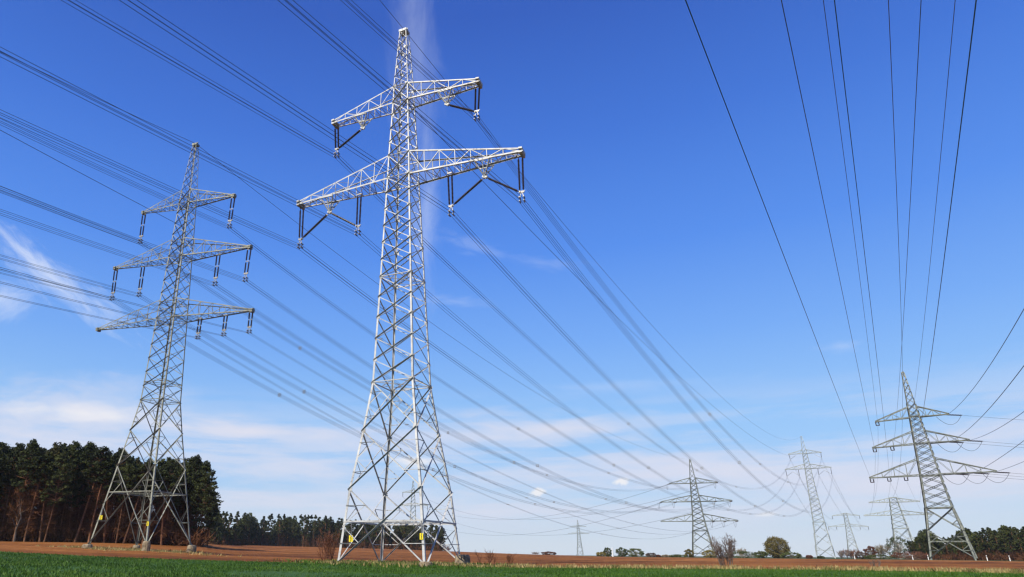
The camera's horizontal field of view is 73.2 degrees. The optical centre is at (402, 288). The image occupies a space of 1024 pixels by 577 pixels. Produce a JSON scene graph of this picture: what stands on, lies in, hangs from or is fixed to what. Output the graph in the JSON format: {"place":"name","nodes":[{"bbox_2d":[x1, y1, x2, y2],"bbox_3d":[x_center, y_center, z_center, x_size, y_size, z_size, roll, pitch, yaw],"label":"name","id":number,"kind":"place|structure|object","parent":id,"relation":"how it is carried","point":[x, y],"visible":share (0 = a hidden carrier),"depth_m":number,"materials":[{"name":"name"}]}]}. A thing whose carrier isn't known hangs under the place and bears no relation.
{"place":"outdoors","nodes":[
{"label":"outdoors","id":0,"kind":"place"},
{"bbox_2d":[0,551,1023,576],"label":"grass field","id":1,"kind":"structure","parent":0,"point":[267,573],"depth_m":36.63,"materials":[{"name":"green plant"}]},
{"bbox_2d":[255,558,555,569],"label":"weeds","id":2,"kind":"object","parent":1,"relation":"on","point":[363,563],"visible":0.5,"depth_m":51.53,"materials":[{"name":"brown plant"}]},
{"bbox_2d":[318,560,1023,573],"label":"dry grass","id":3,"kind":"structure","parent":1,"relation":"on","point":[904,568],"depth_m":47.97,"materials":[{"name":"brown plant"}]},
{"bbox_2d":[0,541,1023,570],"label":"ploughed field","id":4,"kind":"structure","parent":0,"point":[261,553],"depth_m":89.25,"materials":[{"name":"soil"}]},
{"bbox_2d":[91,471,124,542],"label":"pine tree","id":5,"kind":"object","parent":4,"relation":"on","point":[106,487],"visible":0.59,"depth_m":111.78,"materials":[{"name":"green plant"}]},
{"bbox_2d":[110,463,142,542],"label":"pine tree","id":6,"kind":"object","parent":4,"relation":"on","point":[126,470],"visible":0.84,"depth_m":112.54,"materials":[{"name":"green plant"}]},
{"bbox_2d":[117,461,155,543],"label":"pine tree","id":7,"kind":"object","parent":4,"relation":"on","point":[143,468],"visible":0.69,"depth_m":112.86,"materials":[{"name":"green plant"}]},
{"bbox_2d":[37,544,241,556],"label":"weeds","id":8,"kind":"object","parent":4,"relation":"on","point":[128,549],"visible":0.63,"depth_m":72.16,"materials":[{"name":"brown plant"}]},
{"bbox_2d":[129,469,151,539],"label":"pine tree","id":9,"kind":"object","parent":4,"relation":"on","point":[141,500],"visible":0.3,"depth_m":113.36,"materials":[{"name":"green plant"}]},
{"bbox_2d":[138,469,163,543],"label":"pine tree","id":10,"kind":"object","parent":4,"relation":"on","point":[156,497],"visible":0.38,"depth_m":113.93,"materials":[{"name":"green plant"}]},
{"bbox_2d":[136,474,167,543],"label":"pine tree","id":11,"kind":"object","parent":4,"relation":"on","point":[150,485],"visible":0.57,"depth_m":113.60,"materials":[{"name":"green plant"}]},
{"bbox_2d":[149,458,166,534],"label":"pine tree","id":12,"kind":"object","parent":4,"relation":"on","point":[160,463],"visible":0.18,"depth_m":121.19,"materials":[{"name":"green plant"}]},
{"bbox_2d":[153,470,181,544],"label":"pine tree","id":13,"kind":"object","parent":4,"relation":"on","point":[166,475],"visible":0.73,"depth_m":115.22,"materials":[{"name":"green plant"}]},
{"bbox_2d":[82,142,254,552],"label":"lattice pylon","id":14,"kind":"object","parent":4,"relation":"on","point":[146,545],"visible":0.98,"depth_m":82.86,"materials":[{"name":"metal"}]},
{"bbox_2d":[0,130,184,227],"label":"overhead wire","id":15,"kind":"object","parent":14,"relation":"attached to","point":[87,176],"visible":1,"depth_m":74.75,"materials":[{"name":"metal"}]},
{"bbox_2d":[156,458,185,542],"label":"pine tree","id":16,"kind":"object","parent":4,"relation":"on","point":[168,466],"visible":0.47,"depth_m":118.29,"materials":[{"name":"green plant"}]},
{"bbox_2d":[159,460,187,536],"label":"pine tree","id":17,"kind":"object","parent":4,"relation":"on","point":[177,477],"visible":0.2,"depth_m":121.30,"materials":[{"name":"green plant"}]},
{"bbox_2d":[171,457,189,529],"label":"pine tree","id":18,"kind":"object","parent":4,"relation":"on","point":[187,463],"visible":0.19,"depth_m":124.94,"materials":[{"name":"green plant"}]},
{"bbox_2d":[169,465,200,533],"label":"pine tree","id":19,"kind":"object","parent":4,"relation":"on","point":[189,474],"visible":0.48,"depth_m":122.45,"materials":[{"name":"green plant"}]},
{"bbox_2d":[181,454,207,529],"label":"pine tree","id":20,"kind":"object","parent":4,"relation":"on","point":[196,462],"visible":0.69,"depth_m":123.53,"materials":[{"name":"green plant"}]},
{"bbox_2d":[187,485,206,532],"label":"pine tree","id":21,"kind":"object","parent":4,"relation":"on","point":[196,504],"visible":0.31,"depth_m":122.09,"materials":[{"name":"green plant"}]},
{"bbox_2d":[189,460,217,532],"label":"pine tree","id":22,"kind":"object","parent":4,"relation":"on","point":[206,467],"visible":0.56,"depth_m":123.29,"materials":[{"name":"green plant"}]},
{"bbox_2d":[187,473,223,538],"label":"pine tree","id":23,"kind":"object","parent":4,"relation":"on","point":[209,490],"visible":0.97,"depth_m":120.02,"materials":[{"name":"green plant"}]},
{"bbox_2d":[201,491,219,545],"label":"pine tree","id":24,"kind":"object","parent":4,"relation":"on","point":[212,524],"visible":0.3,"depth_m":137.07,"materials":[{"name":"green plant"}]},
{"bbox_2d":[315,527,341,561],"bbox_3d":[-6.539,22.739,59.953,2.643,3.294,2.337,0,-21,0],"label":"bare shrub","id":25,"kind":"object","parent":4,"relation":"on","point":[327,550],"visible":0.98,"depth_m":59.61,"materials":[{"name":"brown plant"}]},
{"bbox_2d":[296,27,525,566],"bbox_3d":[0.039,-2.693,65.467,25.060,56.412,9.141,-9,-23,24],"label":"lattice pylon","id":26,"kind":"object","parent":4,"relation":"on","point":[408,173],"visible":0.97,"depth_m":64.59,"materials":[{"name":"metal"}]},
{"bbox_2d":[0,109,823,529],"bbox_3d":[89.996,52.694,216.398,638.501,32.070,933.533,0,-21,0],"label":"power line","id":27,"kind":"object","parent":26,"relation":"attached to","point":[304,253],"visible":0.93,"depth_m":67.79,"materials":[{"name":"metal"}]},
{"bbox_2d":[0,47,834,530],"bbox_3d":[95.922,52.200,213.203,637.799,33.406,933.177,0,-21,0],"label":"power line","id":28,"kind":"object","parent":26,"relation":"attached to","point":[324,213],"visible":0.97,"depth_m":57.62,"materials":[{"name":"metal"}]},
{"bbox_2d":[61,0,822,512],"bbox_3d":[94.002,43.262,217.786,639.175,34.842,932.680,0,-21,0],"label":"power line","id":29,"kind":"object","parent":26,"relation":"attached to","point":[363,182],"visible":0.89,"depth_m":70.19,"materials":[{"name":"metal"}]},
{"bbox_2d":[119,0,842,516],"bbox_3d":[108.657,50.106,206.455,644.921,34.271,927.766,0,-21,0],"label":"power line","id":30,"kind":"object","parent":26,"relation":"attached to","point":[421,196],"visible":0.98,"depth_m":57.89,"materials":[{"name":"metal"}]},
{"bbox_2d":[278,0,865,529],"bbox_3d":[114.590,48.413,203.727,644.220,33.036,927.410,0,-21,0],"label":"power line","id":31,"kind":"object","parent":26,"relation":"attached to","point":[502,188],"visible":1,"depth_m":56.47,"materials":[{"name":"metal"}]},
{"bbox_2d":[381,2,799,439],"bbox_3d":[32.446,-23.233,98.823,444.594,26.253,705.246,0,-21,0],"label":"overhead wire","id":32,"kind":"object","parent":26,"relation":"attached to","point":[552,210],"visible":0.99,"depth_m":106.29,"materials":[{"name":"metal"}]},
{"bbox_2d":[343,0,852,513],"bbox_3d":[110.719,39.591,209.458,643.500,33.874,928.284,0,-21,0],"label":"power line","id":33,"kind":"object","parent":26,"relation":"attached to","point":[525,184],"visible":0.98,"depth_m":74.75,"materials":[{"name":"metal"}]},
{"bbox_2d":[418,114,788,455],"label":"overhead wire","id":34,"kind":"object","parent":26,"relation":"attached to","point":[567,267],"visible":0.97,"depth_m":102.39,"materials":[{"name":"metal"}]},
{"bbox_2d":[473,548,496,564],"bbox_3d":[7.328,23.136,58.128,2.488,1.774,1.472,17,-27,-36],"label":"bare shrub","id":35,"kind":"object","parent":4,"relation":"on","point":[490,557],"visible":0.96,"depth_m":58.38,"materials":[{"name":"brown plant"}]},
{"bbox_2d":[709,533,735,565],"bbox_3d":[30.427,24.714,63.928,2.454,3.250,2.686,0,-21,0],"label":"bare shrub","id":36,"kind":"object","parent":4,"relation":"on","point":[719,553],"visible":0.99,"depth_m":63.89,"materials":[{"name":"grey plant"}]},
{"bbox_2d":[0,0,1023,557],"label":"sky","id":37,"kind":"structure","parent":0,"point":[618,113],"materials":[{"name":"blue"}]},
{"bbox_2d":[570,555,1001,560],"bbox_3d":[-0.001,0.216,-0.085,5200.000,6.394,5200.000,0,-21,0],"label":"ground","id":38,"kind":"structure","parent":0,"point":[796,558],"depth_m":308.79,"materials":[{"name":"brown soil"}]},
{"bbox_2d":[0,449,7,484],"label":"pine tree","id":39,"kind":"object","parent":38,"relation":"on","point":[2,455],"visible":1,"depth_m":107.36,"materials":[{"name":"green plant"}]},
{"bbox_2d":[0,442,10,464],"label":"pine tree","id":40,"kind":"object","parent":38,"relation":"on","point":[4,447],"visible":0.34,"depth_m":118.72,"materials":[{"name":"green plant"}]},
{"bbox_2d":[0,442,28,535],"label":"pine tree","id":41,"kind":"object","parent":38,"relation":"on","point":[12,457],"visible":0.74,"depth_m":109.13,"materials":[{"name":"green plant"}]},
{"bbox_2d":[0,463,31,530],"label":"pine tree","id":42,"kind":"object","parent":38,"relation":"on","point":[6,494],"visible":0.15,"depth_m":110.64,"materials":[{"name":"green plant"}]},
{"bbox_2d":[5,478,32,541],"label":"bare tree","id":43,"kind":"object","parent":38,"relation":"on","point":[21,500],"visible":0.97,"depth_m":105.78,"materials":[{"name":"brown plant"}]},
{"bbox_2d":[6,439,45,541],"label":"pine tree","id":44,"kind":"object","parent":38,"relation":"on","point":[33,449],"visible":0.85,"depth_m":107.84,"materials":[{"name":"green plant"}]},
{"bbox_2d":[13,451,59,541],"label":"pine tree","id":45,"kind":"object","parent":38,"relation":"on","point":[48,459],"visible":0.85,"depth_m":107.39,"materials":[{"name":"green plant"}]},
{"bbox_2d":[19,454,56,534],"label":"pine tree","id":46,"kind":"object","parent":38,"relation":"on","point":[42,486],"visible":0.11,"depth_m":109.66,"materials":[{"name":"green plant"}]},
{"bbox_2d":[28,464,62,541],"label":"pine tree","id":47,"kind":"object","parent":38,"relation":"on","point":[42,480],"visible":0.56,"depth_m":107.88,"materials":[{"name":"green plant"}]},
{"bbox_2d":[34,442,62,536],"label":"pine tree","id":48,"kind":"object","parent":38,"relation":"on","point":[55,449],"visible":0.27,"depth_m":115.77,"materials":[{"name":"green plant"}]},
{"bbox_2d":[38,452,73,541],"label":"pine tree","id":49,"kind":"object","parent":38,"relation":"on","point":[63,459],"visible":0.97,"depth_m":108.07,"materials":[{"name":"green plant"}]},
{"bbox_2d":[48,444,72,524],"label":"pine tree","id":50,"kind":"object","parent":38,"relation":"on","point":[65,448],"visible":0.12,"depth_m":117.44,"materials":[{"name":"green plant"}]},
{"bbox_2d":[52,440,85,541],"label":"pine tree","id":51,"kind":"object","parent":38,"relation":"on","point":[76,448],"visible":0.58,"depth_m":113.21,"materials":[{"name":"green plant"}]},
{"bbox_2d":[56,452,88,541],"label":"pine tree","id":52,"kind":"object","parent":38,"relation":"on","point":[72,503],"visible":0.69,"depth_m":111.43,"materials":[{"name":"green plant"}]},
{"bbox_2d":[68,441,99,535],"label":"pine tree","id":53,"kind":"object","parent":38,"relation":"on","point":[89,447],"visible":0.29,"depth_m":117.41,"materials":[{"name":"green plant"}]},
{"bbox_2d":[68,446,111,541],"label":"pine tree","id":54,"kind":"object","parent":38,"relation":"on","point":[102,453],"visible":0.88,"depth_m":112.03,"materials":[{"name":"green plant"}]},
{"bbox_2d":[76,458,111,540],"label":"pine tree","id":55,"kind":"object","parent":38,"relation":"on","point":[89,487],"visible":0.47,"depth_m":112.19,"materials":[{"name":"green plant"}]},
{"bbox_2d":[0,486,194,534],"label":"young wood","id":56,"kind":"object","parent":38,"relation":"on","point":[152,515],"visible":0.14,"depth_m":120.71,"materials":[{"name":"brown plant"}]},
{"bbox_2d":[81,458,120,542],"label":"pine tree","id":57,"kind":"object","parent":38,"relation":"on","point":[104,471],"visible":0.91,"depth_m":111.41,"materials":[{"name":"green plant"}]},
{"bbox_2d":[0,518,222,546],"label":"undergrowth","id":58,"kind":"object","parent":38,"relation":"on","point":[176,537],"visible":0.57,"depth_m":112.50,"materials":[{"name":"brown plant"}]},
{"bbox_2d":[99,447,134,533],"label":"pine tree","id":59,"kind":"object","parent":38,"relation":"on","point":[115,457],"visible":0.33,"depth_m":116.52,"materials":[{"name":"green plant"}]},
{"bbox_2d":[116,456,137,534],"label":"pine tree","id":60,"kind":"object","parent":38,"relation":"on","point":[131,458],"visible":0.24,"depth_m":118.36,"materials":[{"name":"green plant"}]},
{"bbox_2d":[132,459,156,530],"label":"pine tree","id":61,"kind":"object","parent":38,"relation":"on","point":[135,497],"visible":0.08,"depth_m":119.66,"materials":[{"name":"green plant"}]},
{"bbox_2d":[259,516,267,544],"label":"pine tree","id":62,"kind":"object","parent":38,"relation":"on","point":[263,528],"visible":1,"depth_m":336.31,"materials":[{"name":"green plant"}]},
{"bbox_2d":[275,516,284,545],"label":"pine tree","id":63,"kind":"object","parent":38,"relation":"on","point":[279,519],"visible":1,"depth_m":351.94,"materials":[{"name":"green plant"}]},
{"bbox_2d":[299,515,309,546],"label":"pine tree","id":64,"kind":"object","parent":38,"relation":"on","point":[303,519],"visible":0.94,"depth_m":361.36,"materials":[{"name":"green plant"}]},
{"bbox_2d":[205,506,443,550],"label":"young wood","id":65,"kind":"object","parent":38,"relation":"on","point":[253,519],"visible":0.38,"depth_m":364.23,"materials":[{"name":"green plant"}]},
{"bbox_2d":[206,536,451,550],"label":"undergrowth","id":66,"kind":"object","parent":38,"relation":"on","point":[298,545],"visible":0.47,"depth_m":358.26,"materials":[{"name":"brown plant"}]},
{"bbox_2d":[402,481,427,521],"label":"lattice pylon","id":67,"kind":"object","parent":38,"relation":"on","point":[411,503],"visible":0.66,"depth_m":611.28,"materials":[{"name":"grey metal"}]},
{"bbox_2d":[570,520,588,555],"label":"lattice pylon","id":68,"kind":"object","parent":38,"relation":"on","point":[582,553],"visible":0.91,"depth_m":1003.70,"materials":[{"name":"grey metal"}]},
{"bbox_2d":[626,548,643,556],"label":"leafy shrub","id":69,"kind":"object","parent":38,"relation":"on","point":[631,551],"visible":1,"depth_m":265.44,"materials":[{"name":"green plant"}]},
{"bbox_2d":[659,459,737,556],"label":"lattice pylon","id":70,"kind":"object","parent":38,"relation":"on","point":[701,510],"visible":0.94,"depth_m":290.11,"materials":[{"name":"metal"}]},
{"bbox_2d":[0,269,656,513],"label":"power line","id":71,"kind":"object","parent":70,"relation":"hanging from","point":[259,382],"visible":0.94,"depth_m":105.33,"materials":[{"name":"metal"}]},
{"bbox_2d":[1,255,659,512],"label":"power line","id":72,"kind":"object","parent":70,"relation":"hanging from","point":[303,392],"visible":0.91,"depth_m":102.47,"materials":[{"name":"metal"}]},
{"bbox_2d":[0,186,667,490],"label":"power line","id":73,"kind":"object","parent":70,"relation":"attached to","point":[273,329],"visible":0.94,"depth_m":107.12,"materials":[{"name":"metal"}]},
{"bbox_2d":[1,52,677,457],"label":"overhead wire","id":74,"kind":"object","parent":70,"relation":"attached to","point":[257,192],"visible":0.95,"depth_m":104.63,"materials":[{"name":"metal"}]},
{"bbox_2d":[0,118,699,489],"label":"power line","id":75,"kind":"object","parent":70,"relation":"hanging from","point":[272,262],"visible":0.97,"depth_m":89.61,"materials":[{"name":"metal"}]},
{"bbox_2d":[0,186,704,512],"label":"power line","id":76,"kind":"object","parent":70,"relation":"hanging from","point":[277,305],"visible":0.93,"depth_m":82.87,"materials":[{"name":"metal"}]},
{"bbox_2d":[1,209,707,510],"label":"power line","id":77,"kind":"object","parent":70,"relation":"hanging from","point":[269,322],"visible":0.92,"depth_m":86.20,"materials":[{"name":"metal"}]},
{"bbox_2d":[0,295,712,538],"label":"power line","id":78,"kind":"object","parent":70,"relation":"hanging from","point":[292,395],"visible":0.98,"depth_m":90.78,"materials":[{"name":"metal"}]},
{"bbox_2d":[1,282,723,533],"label":"power line","id":79,"kind":"object","parent":70,"relation":"hanging from","point":[302,383],"visible":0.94,"depth_m":88.00,"materials":[{"name":"metal"}]},
{"bbox_2d":[0,267,732,530],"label":"power line","id":80,"kind":"object","parent":70,"relation":"hanging from","point":[293,360],"visible":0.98,"depth_m":82.38,"materials":[{"name":"metal"}]},
{"bbox_2d":[731,551,768,557],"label":"leafy shrub","id":81,"kind":"object","parent":38,"relation":"on","point":[752,554],"visible":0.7,"depth_m":241.38,"materials":[{"name":"green plant"}]},
{"bbox_2d":[763,536,790,557],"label":"leafy tree","id":82,"kind":"object","parent":38,"relation":"on","point":[775,547],"visible":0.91,"depth_m":247.60,"materials":[{"name":"green plant"}]},
{"bbox_2d":[779,551,802,557],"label":"leafy shrub","id":83,"kind":"object","parent":38,"relation":"on","point":[790,553],"visible":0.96,"depth_m":241.57,"materials":[{"name":"green plant"}]},
{"bbox_2d":[785,436,835,557],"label":"lattice pylon","id":84,"kind":"object","parent":38,"relation":"on","point":[810,468],"visible":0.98,"depth_m":419.21,"materials":[{"name":"grey metal"}]},
{"bbox_2d":[828,513,868,555],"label":"lattice pylon","id":85,"kind":"object","parent":38,"relation":"on","point":[856,546],"visible":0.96,"depth_m":640.56,"materials":[{"name":"grey metal"}]},
{"bbox_2d":[863,554,896,558],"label":"leafy shrub","id":86,"kind":"object","parent":38,"relation":"on","point":[880,556],"visible":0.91,"depth_m":229.40,"materials":[{"name":"green plant"}]},
{"bbox_2d":[874,543,890,556],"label":"bare shrub","id":87,"kind":"object","parent":38,"relation":"on","point":[879,549],"visible":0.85,"depth_m":236.97,"materials":[{"name":"grey plant"}]},
{"bbox_2d":[884,534,909,558],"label":"leafy shrub","id":88,"kind":"object","parent":38,"relation":"on","point":[896,544],"visible":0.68,"depth_m":239.12,"materials":[{"name":"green plant"}]},
{"bbox_2d":[864,497,930,555],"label":"lattice pylon","id":89,"kind":"object","parent":38,"relation":"on","point":[902,515],"visible":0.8,"depth_m":311.45,"materials":[{"name":"grey metal"}]},
{"bbox_2d":[888,551,929,559],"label":"leafy shrub","id":90,"kind":"object","parent":38,"relation":"on","point":[916,553],"visible":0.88,"depth_m":219.88,"materials":[{"name":"brown plant"}]},
{"bbox_2d":[869,371,1009,560],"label":"lattice pylon","id":91,"kind":"object","parent":38,"relation":"on","point":[951,507],"visible":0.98,"depth_m":162.54,"materials":[{"name":"metal"}]},
{"bbox_2d":[685,0,871,480],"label":"overhead wire","id":92,"kind":"object","parent":91,"relation":"attached to","point":[754,178],"visible":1,"depth_m":27.64,"materials":[{"name":"metal"}]},
{"bbox_2d":[781,0,874,505],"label":"overhead wire","id":93,"kind":"object","parent":91,"relation":"attached to","point":[818,179],"visible":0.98,"depth_m":39.10,"materials":[{"name":"metal"}]},
{"bbox_2d":[823,0,877,494],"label":"overhead wire","id":94,"kind":"object","parent":91,"relation":"attached to","point":[845,170],"visible":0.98,"depth_m":50.13,"materials":[{"name":"metal"}]},
{"bbox_2d":[834,0,900,501],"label":"overhead wire","id":95,"kind":"object","parent":91,"relation":"attached to","point":[856,182],"visible":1,"depth_m":26.13,"materials":[{"name":"metal"}]},
{"bbox_2d":[888,0,902,491],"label":"overhead wire","id":96,"kind":"object","parent":91,"relation":"attached to","point":[896,196],"visible":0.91,"depth_m":79.58,"materials":[{"name":"metal"}]},
{"bbox_2d":[878,0,921,516],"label":"overhead wire","id":97,"kind":"object","parent":91,"relation":"attached to","point":[910,192],"visible":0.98,"depth_m":39.78,"materials":[{"name":"metal"}]},
{"bbox_2d":[913,0,955,497],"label":"overhead wire","id":98,"kind":"object","parent":91,"relation":"attached to","point":[939,170],"visible":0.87,"depth_m":55.59,"materials":[{"name":"metal"}]},
{"bbox_2d":[908,0,976,519],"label":"overhead wire","id":99,"kind":"object","parent":91,"relation":"attached to","point":[953,181],"visible":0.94,"depth_m":22.52,"materials":[{"name":"metal"}]},
{"bbox_2d":[904,553,1023,560],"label":"undergrowth","id":100,"kind":"object","parent":38,"relation":"on","point":[1003,558],"visible":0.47,"depth_m":203.76,"materials":[{"name":"brown plant"}]},
{"bbox_2d":[911,525,1023,560],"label":"young wood","id":101,"kind":"object","parent":38,"relation":"on","point":[921,536],"visible":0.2,"depth_m":211.75,"materials":[{"name":"green plant"}]},
{"bbox_2d":[972,531,983,559],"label":"pine tree","id":102,"kind":"object","parent":38,"relation":"on","point":[977,540],"visible":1,"depth_m":199.84,"materials":[{"name":"green plant"}]},
{"bbox_2d":[986,528,1000,559],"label":"pine tree","id":103,"kind":"object","parent":38,"relation":"on","point":[992,540],"visible":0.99,"depth_m":194.95,"materials":[{"name":"green plant"}]},
{"bbox_2d":[991,530,1004,559],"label":"pine tree","id":104,"kind":"object","parent":38,"relation":"on","point":[999,548],"visible":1,"depth_m":193.64,"materials":[{"name":"green plant"}]},
{"bbox_2d":[1002,527,1016,559],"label":"pine tree","id":105,"kind":"object","parent":38,"relation":"on","point":[1007,533],"visible":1,"depth_m":187.80,"materials":[{"name":"green plant"}]},
{"bbox_2d":[1012,527,1023,555],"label":"pine tree","id":106,"kind":"object","parent":38,"relation":"on","point":[1017,536],"visible":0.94,"depth_m":185.76,"materials":[{"name":"green plant"}]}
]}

